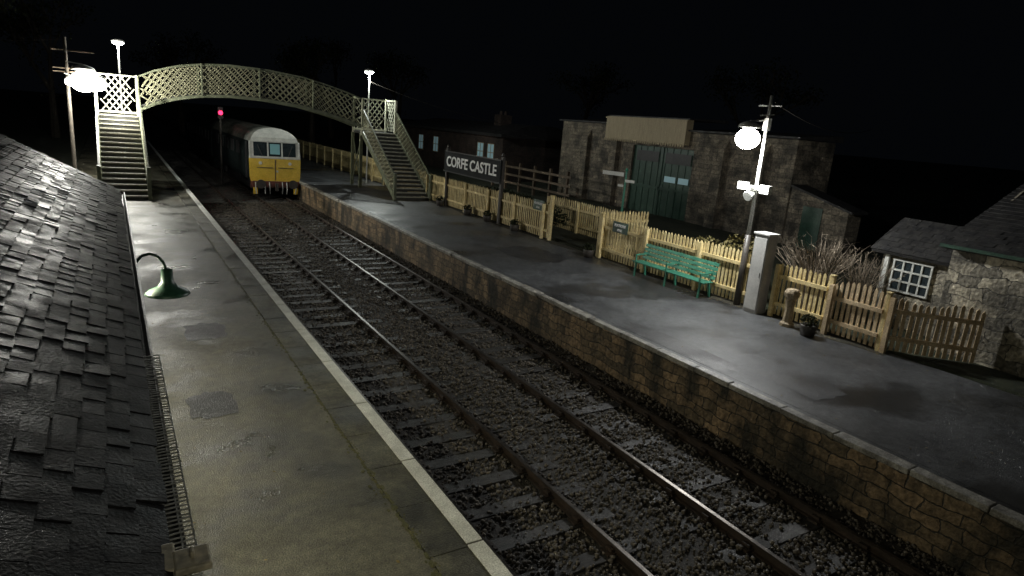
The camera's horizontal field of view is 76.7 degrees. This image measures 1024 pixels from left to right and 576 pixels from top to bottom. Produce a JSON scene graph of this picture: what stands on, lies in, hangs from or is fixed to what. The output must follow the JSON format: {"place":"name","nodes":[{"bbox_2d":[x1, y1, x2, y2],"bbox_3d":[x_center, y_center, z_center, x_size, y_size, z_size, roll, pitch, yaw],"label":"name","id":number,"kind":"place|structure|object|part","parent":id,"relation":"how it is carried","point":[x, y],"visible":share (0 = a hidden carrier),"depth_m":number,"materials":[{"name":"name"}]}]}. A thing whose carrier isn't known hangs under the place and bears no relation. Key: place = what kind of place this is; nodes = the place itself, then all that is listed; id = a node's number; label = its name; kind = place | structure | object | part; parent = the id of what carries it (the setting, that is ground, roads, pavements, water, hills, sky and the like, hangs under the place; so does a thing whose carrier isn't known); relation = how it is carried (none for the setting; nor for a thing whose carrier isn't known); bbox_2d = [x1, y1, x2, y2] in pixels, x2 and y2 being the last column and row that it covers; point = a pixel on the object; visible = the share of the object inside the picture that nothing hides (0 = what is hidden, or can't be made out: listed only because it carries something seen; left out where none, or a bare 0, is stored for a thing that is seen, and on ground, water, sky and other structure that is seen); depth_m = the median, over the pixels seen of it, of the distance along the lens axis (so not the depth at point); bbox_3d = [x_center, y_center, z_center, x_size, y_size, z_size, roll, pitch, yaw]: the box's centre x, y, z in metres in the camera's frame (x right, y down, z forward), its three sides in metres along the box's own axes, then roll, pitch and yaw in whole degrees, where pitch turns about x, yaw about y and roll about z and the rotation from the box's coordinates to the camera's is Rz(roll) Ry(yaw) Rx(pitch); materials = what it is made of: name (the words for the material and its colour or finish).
{"place":"outdoors","nodes":[
{"label":"outdoors","id":0,"kind":"place"},
{"bbox_2d":[132,124,438,572],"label":"platform wall","id":1,"kind":"structure","parent":0,"point":[274,334],"depth_m":12.09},
{"bbox_2d":[0,89,1023,397],"bbox_3d":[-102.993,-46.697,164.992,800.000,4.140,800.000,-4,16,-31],"label":"ground","id":2,"kind":"structure","parent":0,"point":[886,195],"depth_m":66.14,"materials":[{"name":"black plant"}]},
{"bbox_2d":[0,0,95,137],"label":"tree","id":3,"kind":"object","parent":2,"relation":"on","point":[24,24],"visible":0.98,"depth_m":53.88,"materials":[{"name":"black plant"}]},
{"bbox_2d":[128,29,226,131],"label":"tree","id":4,"kind":"object","parent":2,"relation":"on","point":[166,58],"visible":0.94,"depth_m":81.41,"materials":[{"name":"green plant"}]},
{"bbox_2d":[77,121,438,575],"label":"platform","id":5,"kind":"structure","parent":2,"relation":"on","point":[289,518],"depth_m":8.23,"materials":[{"name":"concrete"}]},
{"bbox_2d":[51,36,106,168],"bbox_3d":[-18.998,-7.709,28.648,1.950,6.350,1.040,-4,16,-31],"label":"flood lamp pole","id":6,"kind":"object","parent":5,"relation":"on","point":[80,79],"visible":0.98,"depth_m":28.20,"materials":[{"name":"wood"}]},
{"bbox_2d":[111,38,126,177],"bbox_3d":[-19.398,-8.864,32.189,0.600,6.700,0.591,-4,16,-31],"label":"street lamp","id":7,"kind":"object","parent":5,"relation":"on","point":[117,41],"visible":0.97,"depth_m":31.52,"materials":[{"name":"white metal"}]},
{"bbox_2d":[183,322,226,340],"bbox_3d":[-5.710,0.797,12.054,0.744,0.001,1.029,-4,16,-31],"label":"tarmac patch","id":8,"kind":"object","parent":5,"relation":"on","point":[214,330],"visible":1,"depth_m":12.01,"materials":[{"name":"grey asphalt"}]},
{"bbox_2d":[185,391,238,418],"bbox_3d":[-4.256,1.643,9.170,0.643,0.001,0.951,-4,16,-31],"label":"tarmac patch","id":9,"kind":"object","parent":5,"relation":"on","point":[206,405],"visible":1,"depth_m":9.14,"materials":[{"name":"grey asphalt"}]},
{"bbox_2d":[93,63,432,200],"bbox_3d":[-11.793,-7.742,31.831,14.710,5.988,8.159,-4,16,-31],"label":"footbridge","id":10,"kind":"object","parent":5,"relation":"on","point":[401,174],"visible":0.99,"depth_m":32.98,"materials":[{"name":"paint"}]},
{"bbox_2d":[146,141,490,575],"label":"platform edge slabs","id":11,"kind":"structure","parent":5,"relation":"on","point":[448,550],"depth_m":8.66,"materials":[{"name":"grey concrete"}]},
{"bbox_2d":[199,226,441,575],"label":"moss strip","id":12,"kind":"object","parent":5,"relation":"on","point":[432,564],"visible":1,"depth_m":7.84,"materials":[{"name":"plant"}]},
{"bbox_2d":[146,140,512,575],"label":"platform white line","id":13,"kind":"object","parent":5,"relation":"on","point":[489,559],"visible":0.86,"depth_m":8.66,"materials":[{"name":"white paint"}]},
{"bbox_2d":[269,36,344,142],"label":"tree","id":14,"kind":"object","parent":2,"relation":"on","point":[294,52],"visible":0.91,"depth_m":67.65,"materials":[{"name":"black plant"}]},
{"bbox_2d":[279,38,354,137],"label":"tree","id":15,"kind":"object","parent":2,"relation":"on","point":[330,120],"visible":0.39,"depth_m":94.07,"materials":[{"name":"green plant"}]},
{"bbox_2d":[156,149,687,575],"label":"railway track","id":16,"kind":"structure","parent":2,"relation":"on","point":[609,545],"depth_m":11.21,"materials":[{"name":"brown wood"}]},
{"bbox_2d":[402,126,561,182],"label":"walls","id":17,"kind":"structure","parent":2,"relation":"on","point":[543,155],"depth_m":48.89,"materials":[{"name":"brick"}]},
{"bbox_2d":[419,134,493,157],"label":"windows","id":18,"kind":"structure","parent":17,"relation":"attached to","point":[480,153],"depth_m":49.33,"materials":[{"name":"teal glass"}]},
{"bbox_2d":[418,134,494,158],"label":"window frames","id":19,"kind":"structure","parent":17,"relation":"attached to","point":[490,152],"depth_m":49.45,"materials":[{"name":"paint"}]},
{"bbox_2d":[399,118,562,141],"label":"roof","id":20,"kind":"structure","parent":17,"relation":"on","point":[521,131],"depth_m":49.32,"materials":[{"name":"stone"}]},
{"bbox_2d":[494,111,511,125],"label":"chimney","id":21,"kind":"object","parent":20,"relation":"on","point":[505,118],"visible":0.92,"depth_m":50.61,"materials":[{"name":"brick"}]},
{"bbox_2d":[459,184,569,226],"bbox_3d":[-0.275,-3.922,29.762,1.331,1.305,9.896,-4,16,-31],"label":"hedge","id":22,"kind":"object","parent":2,"relation":"on","point":[557,219],"visible":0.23,"depth_m":28.35,"materials":[{"name":"green plant"}]},
{"bbox_2d":[491,161,571,202],"bbox_3d":[0.888,-6.706,40.237,0.220,1.900,9.500,-4,16,-31],"label":"post and rail fence","id":23,"kind":"object","parent":2,"relation":"on","point":[565,194],"visible":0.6,"depth_m":39.30,"materials":[{"name":"brown wood"}]},
{"bbox_2d":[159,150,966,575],"bbox_3d":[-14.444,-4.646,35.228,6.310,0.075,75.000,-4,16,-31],"label":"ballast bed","id":24,"kind":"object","parent":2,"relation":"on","point":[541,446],"visible":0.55,"depth_m":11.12,"materials":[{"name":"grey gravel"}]},
{"bbox_2d":[217,107,222,184],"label":"railway signal","id":25,"kind":"object","parent":24,"relation":"on","point":[220,113],"visible":1,"depth_m":41.38,"materials":[{"name":"metal"}]},
{"bbox_2d":[187,151,949,575],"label":"railway track","id":26,"kind":"structure","parent":2,"relation":"on","point":[761,545],"depth_m":11.79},
{"bbox_2d":[185,112,230,167],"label":"railway coach","id":27,"kind":"object","parent":26,"relation":"on","point":[199,126],"visible":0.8,"depth_m":55.27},
{"bbox_2d":[186,121,208,139],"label":"coach windows","id":28,"kind":"structure","parent":27,"relation":"in","point":[204,132],"depth_m":55.24,"materials":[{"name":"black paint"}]},
{"bbox_2d":[212,119,300,194],"bbox_3d":[-17.231,-8.909,42.750,2.820,3.850,15.960,-4,16,-31],"label":"diesel locomotive","id":29,"kind":"object","parent":26,"relation":"on","point":[256,157],"visible":0.97,"depth_m":37.00,"materials":[{"name":"paint"}]},
{"bbox_2d":[216,133,247,177],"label":"side windows","id":30,"kind":"structure","parent":29,"relation":"in","point":[217,134],"depth_m":39.13,"materials":[{"name":"black glass"}]},
{"bbox_2d":[253,142,295,157],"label":"cab windows","id":31,"kind":"structure","parent":29,"relation":"in","point":[262,146],"depth_m":36.47,"materials":[{"name":"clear glass"}]},
{"bbox_2d":[546,61,635,118],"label":"tree","id":32,"kind":"object","parent":2,"relation":"on","point":[596,84],"visible":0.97,"depth_m":75.71,"materials":[{"name":"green plant"}]},
{"bbox_2d":[547,196,647,249],"bbox_3d":[3.198,-2.666,26.008,0.150,1.370,6.350,-4,16,-31],"label":"picket fence","id":33,"kind":"object","parent":2,"relation":"on","point":[586,214],"visible":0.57,"depth_m":26.54,"materials":[{"name":"beige paint"}]},
{"bbox_2d":[603,168,634,211],"bbox_3d":[4.069,-3.268,25.461,0.143,2.940,1.506,-9,19,-43],"label":"fingerpost sign","id":34,"kind":"object","parent":2,"relation":"on","point":[617,174],"visible":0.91,"depth_m":25.10,"materials":[{"name":"metal"}]},
{"bbox_2d":[300,156,1023,510],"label":"platform","id":35,"kind":"structure","parent":2,"relation":"on","point":[970,420],"depth_m":13.52,"materials":[{"name":"stone"}]},
{"bbox_2d":[297,140,426,187],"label":"picket fence","id":36,"kind":"object","parent":35,"relation":"on","point":[329,156],"visible":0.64,"depth_m":47.27,"materials":[{"name":"beige paint"}]},
{"bbox_2d":[364,69,374,183],"bbox_3d":[-8.618,-9.600,38.709,0.600,6.700,0.591,-4,16,-31],"label":"street lamp","id":37,"kind":"object","parent":35,"relation":"on","point":[369,71],"visible":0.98,"depth_m":38.20,"materials":[{"name":"white metal"}]},
{"bbox_2d":[372,82,509,124],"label":"overhead wire","id":38,"kind":"object","parent":37,"relation":"attached to","point":[438,107],"visible":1,"depth_m":41.41,"materials":[{"name":"metal"}]},
{"bbox_2d":[436,196,443,205],"bbox_3d":[-3.583,-4.356,32.241,0.416,0.514,0.419,-4,16,-31],"label":"flower planter","id":39,"kind":"object","parent":35,"relation":"on","point":[440,201],"visible":1,"depth_m":32.15,"materials":[{"name":"metal"}]},
{"bbox_2d":[463,204,471,215],"bbox_3d":[-2.049,-3.616,29.786,0.445,0.524,0.448,-4,16,-31],"label":"flower planter","id":40,"kind":"object","parent":35,"relation":"on","point":[467,211],"visible":1,"depth_m":29.69,"materials":[{"name":"metal"}]},
{"bbox_2d":[483,210,491,221],"bbox_3d":[-1.092,-3.170,28.335,0.428,0.521,0.438,-4,16,-31],"label":"flower planter","id":41,"kind":"object","parent":35,"relation":"on","point":[487,217],"visible":1,"depth_m":28.23,"materials":[{"name":"metal"}]},
{"bbox_2d":[510,219,519,230],"bbox_3d":[0.090,-2.585,26.443,0.420,0.500,0.399,7,14,11],"label":"flower planter","id":42,"kind":"object","parent":35,"relation":"on","point":[514,226],"visible":1,"depth_m":26.34,"materials":[{"name":"metal"}]},
{"bbox_2d":[495,246,564,262],"bbox_3d":[0.697,-1.150,21.944,1.888,0.001,2.816,-4,16,-31],"label":"tarmac patch","id":43,"kind":"object","parent":35,"relation":"on","point":[535,254],"visible":1,"depth_m":21.91,"materials":[{"name":"grey asphalt"}]},
{"bbox_2d":[152,208,1023,562],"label":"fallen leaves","id":44,"kind":"object","parent":35,"relation":"on","point":[660,318],"visible":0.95,"depth_m":13.16,"materials":[{"name":"brown plant"}]},
{"bbox_2d":[583,242,594,257],"bbox_3d":[2.639,-1.320,22.211,0.433,0.521,0.438,-4,16,-31],"label":"flower planter","id":45,"kind":"object","parent":35,"relation":"on","point":[588,251],"visible":1,"depth_m":22.10,"materials":[{"name":"metal"}]},
{"bbox_2d":[431,202,890,355],"bbox_3d":[1.996,-1.504,23.782,0.518,0.002,23.750,-4,16,-31],"label":"flower bed","id":46,"kind":"object","parent":35,"relation":"on","point":[836,338],"visible":0.7,"depth_m":18.73,"materials":[{"name":"soil"}]},
{"bbox_2d":[443,145,505,223],"bbox_3d":[-1.877,-4.888,29.789,0.253,3.010,5.560,-4,16,-31],"label":"station name sign","id":47,"kind":"object","parent":46,"relation":"on","point":[482,168],"visible":1,"depth_m":29.04,"materials":[{"name":"black paint"}]},
{"bbox_2d":[426,173,549,238],"bbox_3d":[-1.556,-3.957,29.463,0.150,1.420,11.350,-4,16,-31],"label":"picket fence","id":48,"kind":"object","parent":46,"relation":"on","point":[542,219],"visible":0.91,"depth_m":28.43,"materials":[{"name":"beige paint"}]},
{"bbox_2d":[533,199,544,210],"bbox_3d":[1.033,-3.239,25.241,0.053,0.400,0.750,-4,16,-31],"label":"notice board","id":49,"kind":"object","parent":48,"relation":"attached to","point":[537,204],"visible":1,"depth_m":25.25,"materials":[{"name":"grey paint"}]},
{"bbox_2d":[595,211,648,256],"bbox_3d":[3.912,-1.925,22.782,2.150,1.619,0.150,-4,16,-31],"label":"picket fence","id":50,"kind":"object","parent":46,"relation":"on","point":[635,220],"visible":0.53,"depth_m":22.64,"materials":[{"name":"beige paint"}]},
{"bbox_2d":[597,216,750,302],"bbox_3d":[4.667,-0.964,19.514,0.150,1.469,6.371,-4,16,-31],"label":"picket fence","id":51,"kind":"object","parent":46,"relation":"on","point":[698,251],"visible":0.81,"depth_m":19.38,"materials":[{"name":"beige paint"}]},
{"bbox_2d":[612,221,628,234],"bbox_3d":[3.546,-1.970,21.230,0.053,0.360,0.750,-4,16,-31],"label":"notice board","id":52,"kind":"object","parent":51,"relation":"attached to","point":[620,227],"visible":1,"depth_m":21.20,"materials":[{"name":"green paint"}]},
{"bbox_2d":[547,195,894,350],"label":"gate posts","id":53,"kind":"object","parent":46,"relation":"on","point":[832,281],"visible":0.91,"depth_m":14.98,"materials":[{"name":"beige paint"}]},
{"bbox_2d":[767,263,830,328],"bbox_3d":[6.994,0.191,15.796,0.150,1.418,1.442,-4,16,-31],"label":"picket fence","id":54,"kind":"object","parent":46,"relation":"on","point":[779,276],"visible":0.84,"depth_m":15.82,"materials":[{"name":"beige paint"}]},
{"bbox_2d":[820,282,886,346],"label":"picket gate","id":55,"kind":"structure","parent":46,"relation":"on","point":[832,298],"depth_m":14.69,"materials":[{"name":"paint"}]},
{"bbox_2d":[878,296,985,362],"bbox_3d":[8.969,0.920,13.818,1.835,1.288,0.171,9,15,16],"label":"picket fence","id":56,"kind":"object","parent":46,"relation":"on","point":[926,315],"visible":1,"depth_m":13.86,"materials":[{"name":"paint"}]},
{"bbox_2d":[299,181,1023,529],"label":"platform edge stones","id":57,"kind":"object","parent":35,"relation":"on","point":[947,487],"visible":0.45,"depth_m":10.84,"materials":[{"name":"grey stone"}]},
{"bbox_2d":[300,180,1023,514],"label":"platform edge bedding","id":58,"kind":"object","parent":35,"relation":"attached to","point":[859,437],"depth_m":11.14,"materials":[{"name":"grey concrete"}]},
{"bbox_2d":[632,244,719,297],"bbox_3d":[4.676,-0.540,18.839,0.580,0.990,2.900,-4,16,-31],"label":"station bench","id":59,"kind":"object","parent":35,"relation":"on","point":[675,272],"visible":1,"depth_m":18.72,"materials":[{"name":"green wood"}]},
{"bbox_2d":[623,322,742,373],"bbox_3d":[3.459,1.194,13.525,0.648,0.001,3.428,-4,16,-31],"label":"tarmac patch","id":60,"kind":"object","parent":35,"relation":"on","point":[697,354],"visible":1,"depth_m":13.36,"materials":[{"name":"grey asphalt"}]},
{"bbox_2d":[733,95,782,304],"bbox_3d":[5.948,-2.138,16.519,1.082,5.400,0.980,-4,16,-31],"label":"platform lamp","id":61,"kind":"object","parent":35,"relation":"on","point":[748,137],"visible":1,"depth_m":16.38,"materials":[{"name":"white metal"}]},
{"bbox_2d":[773,101,869,132],"bbox_3d":[10.670,-5.450,21.497,0.022,0.473,13.838,15,17,36],"label":"overhead wire","id":62,"kind":"object","parent":61,"relation":"attached to","point":[813,124],"visible":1,"depth_m":19.32,"materials":[{"name":"metal"}]},
{"bbox_2d":[742,231,780,313],"bbox_3d":[6.341,-0.385,16.530,0.420,2.070,0.480,-4,16,-31],"label":"equipment cabinet","id":63,"kind":"object","parent":35,"relation":"on","point":[760,269],"visible":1,"depth_m":16.38,"materials":[{"name":"metal"}]},
{"bbox_3d":[6.180,-0.365,16.435,0.013,1.850,0.360,-4,16,-31],"label":"door","id":64,"kind":"part","parent":63,"relation":"part of","materials":[{"name":"paint"}]},
{"bbox_2d":[779,288,800,327],"bbox_3d":[6.694,0.473,15.598,0.348,0.920,0.348,15,17,34],"label":"chimney pot planter","id":65,"kind":"object","parent":35,"relation":"on","point":[792,295],"visible":1,"depth_m":15.52,"materials":[{"name":"ceramic"}]},
{"bbox_2d":[757,370,845,400],"bbox_3d":[5.316,1.753,11.918,1.032,0.001,1.422,-4,16,-31],"label":"tarmac patch","id":66,"kind":"object","parent":35,"relation":"on","point":[803,384],"visible":1,"depth_m":11.86,"materials":[{"name":"grey asphalt"}]},
{"bbox_2d":[800,314,818,337],"bbox_3d":[6.872,0.848,14.976,0.445,0.526,0.443,-4,16,-31],"label":"flower planter","id":67,"kind":"object","parent":35,"relation":"on","point":[808,329],"visible":1,"depth_m":14.88,"materials":[{"name":"metal"}]},
{"bbox_2d":[684,235,727,268],"bbox_3d":[5.929,-1.082,19.704,1.035,1.062,1.809,-4,16,-31],"label":"shrub","id":68,"kind":"object","parent":2,"relation":"on","point":[706,240],"visible":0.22,"depth_m":19.59,"materials":[{"name":"green plant"}]},
{"bbox_2d":[557,115,867,256],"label":"goods shed","id":69,"kind":"structure","parent":2,"relation":"on","point":[681,169],"depth_m":31.23,"materials":[{"name":"stone"}]},
{"bbox_2d":[627,145,693,220],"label":"doors","id":70,"kind":"structure","parent":69,"relation":"in","point":[649,193],"depth_m":34.31,"materials":[{"name":"green paint"}]},
{"bbox_2d":[637,150,691,165],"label":"door upper windows","id":71,"kind":"structure","parent":69,"relation":"in","point":[645,155],"depth_m":33.61,"materials":[{"name":"grey glass"}]},
{"bbox_2d":[664,176,687,185],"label":"door windows","id":72,"kind":"structure","parent":69,"relation":"in","point":[666,179],"depth_m":33.32,"materials":[{"name":"teal glass"}]},
{"bbox_2d":[719,233,754,279],"bbox_3d":[6.460,-0.882,18.259,1.047,1.417,1.409,-4,16,-31],"label":"shrub","id":73,"kind":"object","parent":2,"relation":"on","point":[736,244],"visible":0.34,"depth_m":18.23,"materials":[{"name":"green plant"}]},
{"bbox_2d":[702,57,826,131],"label":"tree","id":74,"kind":"object","parent":2,"relation":"on","point":[768,91],"visible":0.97,"depth_m":65.85,"materials":[{"name":"black plant"}]},
{"bbox_2d":[776,231,868,313],"bbox_3d":[7.807,-0.344,16.598,2.238,2.204,2.304,-4,16,-31],"label":"bare shrub","id":75,"kind":"object","parent":2,"relation":"on","point":[822,266],"visible":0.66,"depth_m":16.45,"materials":[{"name":"brown plant"}]},
{"bbox_2d":[829,246,912,322],"bbox_3d":[8.940,-0.086,16.343,1.992,2.012,1.744,5,14,-1],"label":"bare shrub","id":76,"kind":"object","parent":2,"relation":"on","point":[861,279],"visible":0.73,"depth_m":16.19,"materials":[{"name":"brown plant"}]},
{"bbox_2d":[870,184,1023,377],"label":"stone cottage","id":77,"kind":"structure","parent":2,"relation":"on","point":[976,263],"depth_m":14.05,"materials":[{"name":"stone"}]},
{"bbox_2d":[872,254,934,321],"bbox_3d":[9.608,0.142,15.950,0.080,1.860,1.150,-4,16,-31],"label":"annexe window frame","id":78,"kind":"structure","parent":77,"relation":"in","point":[887,256],"depth_m":15.87,"materials":[{"name":"white paint"}]},
{"bbox_2d":[890,260,930,295],"bbox_3d":[9.723,-0.241,15.784,0.030,0.700,0.850,-4,16,-31],"label":"annexe window","id":79,"kind":"structure","parent":77,"relation":"in","point":[917,268],"depth_m":15.76,"materials":[{"name":"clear glass"}]},
{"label":"walls","id":80,"kind":"object","parent":2,"relation":"on","visible":0},
{"bbox_2d":[0,134,173,575],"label":"roof slates","id":81,"kind":"object","parent":80,"relation":"on","point":[75,412],"visible":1,"depth_m":3.11,"materials":[{"name":"grey stone"}]},
{"bbox_2d":[122,192,191,575],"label":"gutter","id":82,"kind":"object","parent":81,"relation":"attached to","point":[145,339],"visible":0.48,"depth_m":4.14,"materials":[{"name":"paint"}]},
{"bbox_2d":[144,354,202,575],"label":"gutter guard","id":83,"kind":"object","parent":82,"relation":"on","point":[178,519],"visible":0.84,"depth_m":2.91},
{"bbox_2d":[161,543,211,575],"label":"junction box","id":84,"kind":"object","parent":81,"relation":"attached to","point":[189,560],"visible":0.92,"depth_m":2.23,"materials":[{"name":"beige plastic"}]},
{"bbox_2d":[137,252,190,298],"bbox_3d":[-3.722,-0.121,6.711,0.700,0.529,0.429,2,14,-9],"label":"swan neck lamp","id":85,"kind":"object","parent":80,"relation":"attached to","point":[167,287],"visible":0.8,"depth_m":6.67,"materials":[{"name":"green metal"}]},
{"bbox_2d":[0,0,1023,170],"label":"sky","id":86,"kind":"structure","parent":0,"point":[932,81],"materials":[{"name":"black"}]},
{"bbox_2d":[183,132,1023,575],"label":"platform wall","id":87,"kind":"structure","parent":0,"point":[961,536],"depth_m":11.12,"materials":[{"name":"stone"}]}
]}

